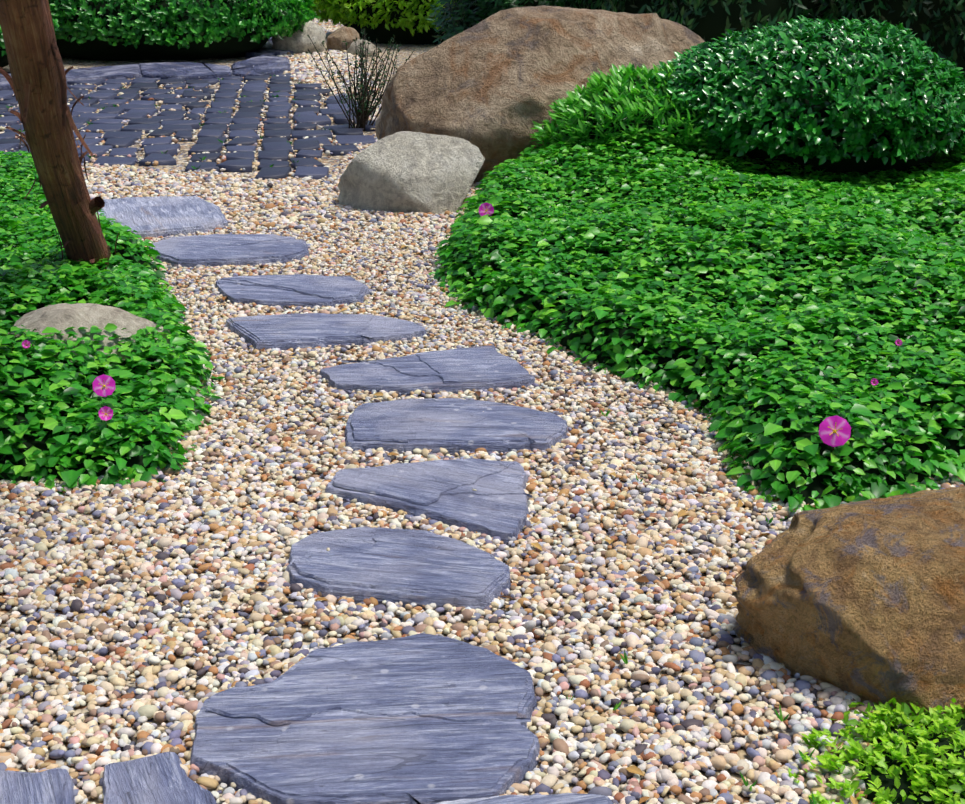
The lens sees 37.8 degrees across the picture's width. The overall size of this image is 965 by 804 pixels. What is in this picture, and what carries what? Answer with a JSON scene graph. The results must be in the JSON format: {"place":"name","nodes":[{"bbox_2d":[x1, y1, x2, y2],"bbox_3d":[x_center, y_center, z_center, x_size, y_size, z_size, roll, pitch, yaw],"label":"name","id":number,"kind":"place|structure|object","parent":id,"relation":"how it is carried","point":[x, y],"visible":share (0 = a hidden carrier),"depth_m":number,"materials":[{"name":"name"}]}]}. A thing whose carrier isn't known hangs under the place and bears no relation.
{"place":"outdoors","nodes":[
{"label":"outdoors","id":0,"kind":"place"},
{"bbox_2d":[0,43,951,803],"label":"ground","id":1,"kind":"structure","parent":0,"point":[404,53],"depth_m":2.21,"materials":[{"name":"beige gravel"}]},
{"bbox_2d":[0,73,11,89],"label":"slab","id":2,"kind":"structure","parent":1,"relation":"on","point":[4,84],"depth_m":8.19,"materials":[{"name":"stone"}]},
{"bbox_2d":[0,19,58,67],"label":"hedge leaves","id":3,"kind":"object","parent":1,"relation":"on","point":[56,27],"depth_m":8.81,"materials":[{"name":"green plant"}]},
{"bbox_2d":[0,768,74,803],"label":"stone","id":4,"kind":"object","parent":1,"relation":"on","point":[53,786],"visible":0.96,"depth_m":1.68,"materials":[{"name":"stone"}]},
{"bbox_2d":[0,0,107,269],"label":"tree trunk","id":5,"kind":"object","parent":1,"relation":"on","point":[27,29],"visible":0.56,"depth_m":3.37,"materials":[{"name":"brown wood"}]},
{"bbox_2d":[51,38,66,125],"bbox_3d":[-0.954,-0.724,3.173,0.036,0.205,0.023,18,27,42],"label":"tree bark","id":6,"kind":"object","parent":5,"relation":"hanging from","point":[59,65],"visible":0.94,"depth_m":3.16,"materials":[{"name":"brown wood"}]},
{"bbox_2d":[0,66,134,267],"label":"tree bark strips","id":7,"kind":"object","parent":5,"relation":"attached to","point":[46,85],"visible":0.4,"depth_m":3.48,"materials":[{"name":"brown wood"}]},
{"bbox_2d":[89,196,104,214],"bbox_3d":[-1.047,-0.504,3.716,0.116,0.087,0.046,14,24,34],"label":"branch stub","id":8,"kind":"object","parent":5,"relation":"attached to","point":[96,203],"visible":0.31,"depth_m":3.69,"materials":[{"name":"brown wood"}]},
{"bbox_2d":[9,303,179,361],"bbox_3d":[-0.903,-0.085,3.171,0.484,0.278,0.410,-5,20,-15],"label":"boulder","id":9,"kind":"object","parent":1,"relation":"on","point":[62,316],"visible":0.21,"depth_m":3.11,"materials":[{"name":"beige stone"}]},
{"bbox_2d":[64,64,141,82],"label":"stone slab","id":10,"kind":"structure","parent":1,"relation":"on","point":[131,71],"depth_m":8.67,"materials":[{"name":"stone"}]},
{"bbox_2d":[0,150,224,495],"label":"groundcover","id":11,"kind":"object","parent":1,"relation":"on","point":[37,225],"depth_m":2.99,"materials":[{"name":"green plant"}]},
{"bbox_2d":[21,340,30,348],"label":"flower petals","id":12,"kind":"object","parent":11,"relation":"on","point":[24,342],"visible":0.96,"depth_m":2.87,"materials":[{"name":"pink plant"}]},
{"bbox_2d":[92,374,115,396],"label":"flower petals","id":13,"kind":"object","parent":11,"relation":"on","point":[104,391],"visible":0.98,"depth_m":2.84,"materials":[{"name":"pink plant"}]},
{"bbox_2d":[98,406,112,420],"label":"flower petals","id":14,"kind":"object","parent":11,"relation":"on","point":[107,410],"visible":0.92,"depth_m":2.67,"materials":[{"name":"pink plant"}]},
{"bbox_2d":[102,752,216,803],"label":"stone","id":15,"kind":"object","parent":1,"relation":"on","point":[161,778],"visible":0.94,"depth_m":1.69,"materials":[{"name":"stone"}]},
{"bbox_2d":[96,196,227,238],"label":"stone","id":16,"kind":"object","parent":1,"relation":"on","point":[156,217],"visible":0.65,"depth_m":4.77,"materials":[{"name":"stone"}]},
{"bbox_2d":[48,0,321,60],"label":"hedge","id":17,"kind":"object","parent":1,"relation":"on","point":[301,12],"depth_m":9.48,"materials":[{"name":"green plant"}]},
{"bbox_2d":[138,62,231,79],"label":"stone slab","id":18,"kind":"structure","parent":1,"relation":"on","point":[185,70],"depth_m":8.78,"materials":[{"name":"stone"}]},
{"bbox_2d":[0,64,375,179],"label":"terrace cobbles","id":19,"kind":"object","parent":1,"relation":"on","point":[276,147],"visible":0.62,"depth_m":6.79,"materials":[{"name":"grey stone"}]},
{"bbox_2d":[0,62,353,168],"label":"joint weeds","id":20,"kind":"object","parent":19,"relation":"on","point":[199,123],"visible":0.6,"depth_m":6.77,"materials":[{"name":"green plant"}]},
{"bbox_2d":[0,72,376,178],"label":"joint pebbles","id":21,"kind":"object","parent":1,"relation":"on","point":[256,162],"visible":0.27,"depth_m":6.62,"materials":[{"name":"beige gravel"}]},
{"bbox_2d":[148,234,309,267],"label":"stone","id":22,"kind":"object","parent":1,"relation":"on","point":[213,250],"visible":0.83,"depth_m":4.29,"materials":[{"name":"stone"}]},
{"bbox_2d":[230,55,290,77],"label":"stone slab","id":23,"kind":"structure","parent":1,"relation":"on","point":[261,65],"depth_m":9.02,"materials":[{"name":"stone"}]},
{"bbox_2d":[244,42,293,57],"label":"slab","id":24,"kind":"structure","parent":1,"relation":"on","point":[266,49],"depth_m":9.93,"materials":[{"name":"stone"}]},
{"bbox_2d":[81,104,481,230],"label":"pebbles","id":25,"kind":"object","parent":1,"relation":"on","point":[231,196],"visible":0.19,"depth_m":5.17,"materials":[{"name":"beige gravel"}]},
{"bbox_2d":[338,131,484,213],"bbox_3d":[-0.253,-0.822,5.029,0.531,0.282,0.419,4,20,12],"label":"pale boulder","id":26,"kind":"object","parent":25,"relation":"on","point":[405,171],"visible":0.83,"depth_m":4.89,"materials":[{"name":"grey stone"}]},
{"bbox_2d":[215,274,369,308],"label":"stone","id":27,"kind":"object","parent":1,"relation":"on","point":[302,290],"visible":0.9,"depth_m":3.85,"materials":[{"name":"stone"}]},
{"bbox_2d":[271,17,325,53],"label":"white boulder","id":28,"kind":"object","parent":1,"relation":"on","point":[299,42],"visible":0.52,"depth_m":10.02,"materials":[{"name":"grey stone"}]},
{"bbox_2d":[225,313,425,352],"bbox_3d":[-0.398,-0.167,3.520,0.520,0.049,0.279,0,20,1],"label":"stone","id":29,"kind":"object","parent":1,"relation":"on","point":[285,332],"visible":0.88,"depth_m":3.49,"materials":[{"name":"stone"}]},
{"bbox_2d":[272,1,379,98],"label":"pebble strip","id":30,"kind":"object","parent":1,"relation":"on","point":[303,69],"visible":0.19,"depth_m":9.19,"materials":[{"name":"beige gravel"}]},
{"bbox_2d":[308,49,352,127],"bbox_3d":[-0.709,-1.472,6.664,0.222,0.393,0.027,2,20,7],"label":"shrub stem","id":31,"kind":"object","parent":1,"relation":"on","point":[334,95],"visible":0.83,"depth_m":6.68,"materials":[{"name":"green"}]},
{"bbox_2d":[309,36,359,123],"bbox_3d":[-0.684,-1.502,6.646,0.261,0.462,0.026,-3,20,-7],"label":"shrub stem","id":32,"kind":"object","parent":1,"relation":"on","point":[332,78],"visible":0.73,"depth_m":6.64,"materials":[{"name":"green"}]},
{"bbox_2d":[325,52,352,124],"bbox_3d":[-0.658,-1.480,6.722,0.187,0.372,0.052,13,24,33],"label":"shrub stem","id":33,"kind":"object","parent":1,"relation":"on","point":[339,95],"visible":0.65,"depth_m":6.76,"materials":[{"name":"green"}]},
{"bbox_2d":[321,42,357,112],"bbox_3d":[-0.666,-1.506,6.733,0.226,0.411,0.012,10,22,26],"label":"shrub stem","id":34,"kind":"object","parent":1,"relation":"on","point":[342,76],"visible":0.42,"depth_m":6.72,"materials":[{"name":"green"}]},
{"bbox_2d":[326,26,359,49],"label":"brown boulder","id":35,"kind":"object","parent":1,"relation":"on","point":[336,38],"visible":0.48,"depth_m":10.21,"materials":[{"name":"brown stone"}]},
{"bbox_2d":[335,63,350,127],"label":"shrub stem","id":36,"kind":"object","parent":1,"relation":"on","point":[348,97],"visible":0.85,"depth_m":6.59,"materials":[{"name":"green"}]},
{"bbox_2d":[345,39,354,127],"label":"shrub stem","id":37,"kind":"object","parent":1,"relation":"on","point":[350,88],"visible":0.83,"depth_m":6.65,"materials":[{"name":"green"}]},
{"bbox_2d":[354,53,356,108],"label":"shrub stem","id":38,"kind":"object","parent":1,"relation":"on","point":[354,78],"visible":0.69,"depth_m":6.56,"materials":[{"name":"green"}]},
{"bbox_2d":[355,56,362,124],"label":"shrub stem","id":39,"kind":"object","parent":1,"relation":"on","point":[355,95],"visible":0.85,"depth_m":6.61,"materials":[{"name":"green"}]},
{"bbox_2d":[359,43,361,127],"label":"shrub stem","id":40,"kind":"object","parent":1,"relation":"on","point":[361,91],"visible":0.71,"depth_m":6.66,"materials":[{"name":"green"}]},
{"bbox_2d":[357,49,364,127],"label":"shrub stem","id":41,"kind":"object","parent":1,"relation":"on","point":[363,94],"visible":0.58,"depth_m":6.68,"materials":[{"name":"green"}]},
{"bbox_2d":[347,39,375,56],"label":"grey boulder","id":42,"kind":"object","parent":1,"relation":"on","point":[352,48],"visible":0.5,"depth_m":9.95,"materials":[{"name":"grey stone"}]},
{"bbox_2d":[361,29,362,119],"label":"shrub stem","id":43,"kind":"object","parent":1,"relation":"on","point":[362,63],"visible":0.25,"depth_m":6.74,"materials":[{"name":"green"}]},
{"bbox_2d":[359,60,368,126],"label":"shrub stem","id":44,"kind":"object","parent":1,"relation":"on","point":[367,93],"visible":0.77,"depth_m":6.60,"materials":[{"name":"green"}]},
{"bbox_2d":[191,633,539,803],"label":"stone","id":45,"kind":"object","parent":1,"relation":"on","point":[422,718],"visible":0.92,"depth_m":1.80,"materials":[{"name":"stone"}]},
{"bbox_2d":[356,50,374,127],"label":"shrub stem","id":46,"kind":"object","parent":1,"relation":"on","point":[363,86],"visible":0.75,"depth_m":6.61,"materials":[{"name":"green"}]},
{"bbox_2d":[364,29,366,84],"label":"shrub stem","id":47,"kind":"object","parent":1,"relation":"on","point":[365,57],"visible":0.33,"depth_m":6.77,"materials":[{"name":"green"}]},
{"bbox_2d":[364,38,368,130],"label":"shrub stem","id":48,"kind":"object","parent":1,"relation":"on","point":[365,85],"visible":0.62,"depth_m":6.70,"materials":[{"name":"green"}]},
{"bbox_2d":[362,49,380,130],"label":"shrub stem","id":49,"kind":"object","parent":1,"relation":"on","point":[364,96],"visible":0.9,"depth_m":6.56,"materials":[{"name":"green"}]},
{"bbox_2d":[367,38,376,115],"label":"shrub stem","id":50,"kind":"object","parent":1,"relation":"on","point":[376,70],"visible":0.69,"depth_m":6.59,"materials":[{"name":"green"}]},
{"bbox_2d":[361,64,383,122],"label":"shrub stem","id":51,"kind":"object","parent":1,"relation":"on","point":[372,90],"visible":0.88,"depth_m":6.59,"materials":[{"name":"green"}]},
{"bbox_2d":[365,69,387,122],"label":"shrub stem","id":52,"kind":"object","parent":1,"relation":"on","point":[378,94],"visible":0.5,"depth_m":6.76,"materials":[{"name":"green"}]},
{"bbox_2d":[365,43,389,96],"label":"shrub stem","id":53,"kind":"object","parent":1,"relation":"on","point":[375,67],"visible":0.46,"depth_m":6.71,"materials":[{"name":"green"}]},
{"bbox_2d":[365,48,390,123],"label":"shrub stem","id":54,"kind":"object","parent":1,"relation":"on","point":[378,72],"visible":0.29,"depth_m":6.75,"materials":[{"name":"green"}]},
{"bbox_2d":[360,44,398,125],"bbox_3d":[-0.500,-1.468,6.606,0.235,0.425,0.023,6,20,16],"label":"shrub stem","id":55,"kind":"object","parent":1,"relation":"on","point":[384,90],"visible":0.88,"depth_m":6.59,"materials":[{"name":"green"}]},
{"bbox_2d":[365,36,394,118],"bbox_3d":[-0.498,-1.493,6.624,0.204,0.460,0.008,8,21,22],"label":"shrub stem","id":56,"kind":"object","parent":1,"relation":"on","point":[380,79],"visible":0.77,"depth_m":6.61,"materials":[{"name":"green"}]},
{"bbox_2d":[310,0,454,43],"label":"yellow shrub","id":57,"kind":"object","parent":1,"relation":"on","point":[328,9],"depth_m":10.75,"materials":[{"name":"plant"}]},
{"bbox_2d":[369,41,396,124],"bbox_3d":[-0.475,-1.489,6.654,0.182,0.431,0.020,10,22,25],"label":"shrub stem","id":58,"kind":"object","parent":1,"relation":"on","point":[383,86],"visible":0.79,"depth_m":6.66,"materials":[{"name":"green"}]},
{"bbox_2d":[286,527,510,610],"bbox_3d":[-0.135,0.272,2.279,0.385,0.049,0.246,4,20,12],"label":"stone","id":59,"kind":"object","parent":1,"relation":"on","point":[420,568],"visible":0.94,"depth_m":2.23,"materials":[{"name":"stone"}]},
{"bbox_2d":[319,345,534,395],"bbox_3d":[-0.129,-0.052,3.195,0.457,0.049,0.277,-7,21,-18],"label":"stone","id":60,"kind":"object","parent":1,"relation":"on","point":[487,367],"visible":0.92,"depth_m":3.17,"materials":[{"name":"stone"}]},
{"bbox_2d":[138,227,718,439],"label":"pebbles","id":61,"kind":"object","parent":1,"relation":"on","point":[287,375],"visible":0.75,"depth_m":3.36,"materials":[{"name":"beige gravel"}]},
{"bbox_2d":[325,458,532,545],"bbox_3d":[-0.072,0.165,2.582,0.420,0.049,0.311,9,21,23],"label":"stone","id":62,"kind":"object","parent":1,"relation":"on","point":[495,504],"visible":0.83,"depth_m":2.53,"materials":[{"name":"stone"}]},
{"bbox_2d":[345,398,567,455],"bbox_3d":[-0.053,0.056,2.891,0.460,0.049,0.286,1,20,2],"label":"stone","id":63,"kind":"object","parent":1,"relation":"on","point":[452,425],"visible":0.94,"depth_m":2.83,"materials":[{"name":"stone"}]},
{"bbox_2d":[79,228,857,803],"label":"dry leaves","id":64,"kind":"object","parent":1,"relation":"on","point":[631,768],"visible":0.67,"depth_m":2.36,"materials":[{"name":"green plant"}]},
{"bbox_2d":[0,430,964,803],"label":"pebbles","id":65,"kind":"object","parent":1,"relation":"on","point":[680,646],"visible":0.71,"depth_m":2.13,"materials":[{"name":"beige gravel"}]},
{"bbox_2d":[567,407,871,803],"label":"seedlings","id":66,"kind":"object","parent":65,"relation":"on","point":[625,660],"visible":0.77,"depth_m":1.85,"materials":[{"name":"green plant"}]},
{"bbox_2d":[427,0,576,44],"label":"dark backdrop leaves","id":67,"kind":"object","parent":1,"relation":"on","point":[452,29],"depth_m":8.91,"materials":[{"name":"green plant"}]},
{"bbox_2d":[407,793,612,803],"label":"stone","id":68,"kind":"object","parent":1,"relation":"on","point":[569,798],"visible":0.98,"depth_m":1.66,"materials":[{"name":"stone"}]},
{"bbox_2d":[375,5,704,181],"bbox_3d":[0.311,-1.217,5.772,1.434,0.799,1.100,2,22,-11],"label":"boulder","id":69,"kind":"object","parent":1,"relation":"on","point":[493,87],"visible":0.52,"depth_m":5.37,"materials":[{"name":"brown stone"}]},
{"bbox_2d":[429,129,964,519],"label":"groundcover","id":70,"kind":"object","parent":1,"relation":"on","point":[870,209],"depth_m":3.48,"materials":[{"name":"green plant"}]},
{"bbox_2d":[479,202,493,215],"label":"flower petals","id":71,"kind":"object","parent":70,"relation":"on","point":[482,207],"visible":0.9,"depth_m":4.29,"materials":[{"name":"plant"}]},
{"bbox_2d":[529,62,724,159],"bbox_3d":[0.598,-1.007,5.176,0.826,0.451,0.699,0,20,1],"label":"light shrub","id":72,"kind":"object","parent":70,"relation":"on","point":[570,113],"depth_m":4.96,"materials":[{"name":"green plant"}]},
{"bbox_2d":[642,15,964,175],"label":"glossy shrub","id":73,"kind":"object","parent":70,"relation":"on","point":[937,86],"depth_m":4.83,"materials":[{"name":"green plant"}]},
{"bbox_2d":[819,415,850,446],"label":"flower petals","id":74,"kind":"object","parent":70,"relation":"on","point":[834,439],"visible":1,"depth_m":2.54,"materials":[{"name":"pink plant"}]},
{"bbox_2d":[870,378,878,385],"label":"flower petals","id":75,"kind":"object","parent":70,"relation":"on","point":[875,380],"visible":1,"depth_m":2.80,"materials":[{"name":"pink plant"}]},
{"bbox_2d":[894,339,901,345],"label":"flower petals","id":76,"kind":"object","parent":70,"relation":"on","point":[897,341],"visible":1,"depth_m":2.98,"materials":[{"name":"pink plant"}]},
{"bbox_2d":[733,486,964,718],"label":"boulder","id":77,"kind":"object","parent":1,"relation":"on","point":[864,600],"visible":0.83,"depth_m":1.91,"materials":[{"name":"brown stone"}]},
{"bbox_2d":[788,697,964,803],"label":"shrub","id":78,"kind":"object","parent":1,"relation":"on","point":[888,714],"depth_m":1.73,"materials":[{"name":"green plant"}]},
{"bbox_2d":[809,0,964,76],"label":"dark backdrop leaves","id":79,"kind":"object","parent":1,"relation":"on","point":[953,38],"depth_m":7.40,"materials":[{"name":"green plant"}]},
{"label":"shrub stem","id":80,"kind":"object","parent":1,"relation":"on","visible":0},
{"bbox_2d":[306,29,414,119],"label":"twig shrub leaves","id":81,"kind":"object","parent":80,"relation":"on","point":[368,87],"visible":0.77,"depth_m":6.64,"materials":[{"name":"green plant"}]},
{"bbox_2d":[549,0,852,41],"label":"hedge","id":82,"kind":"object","parent":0,"point":[710,25],"depth_m":7.56,"materials":[{"name":"green plant"}]}
]}

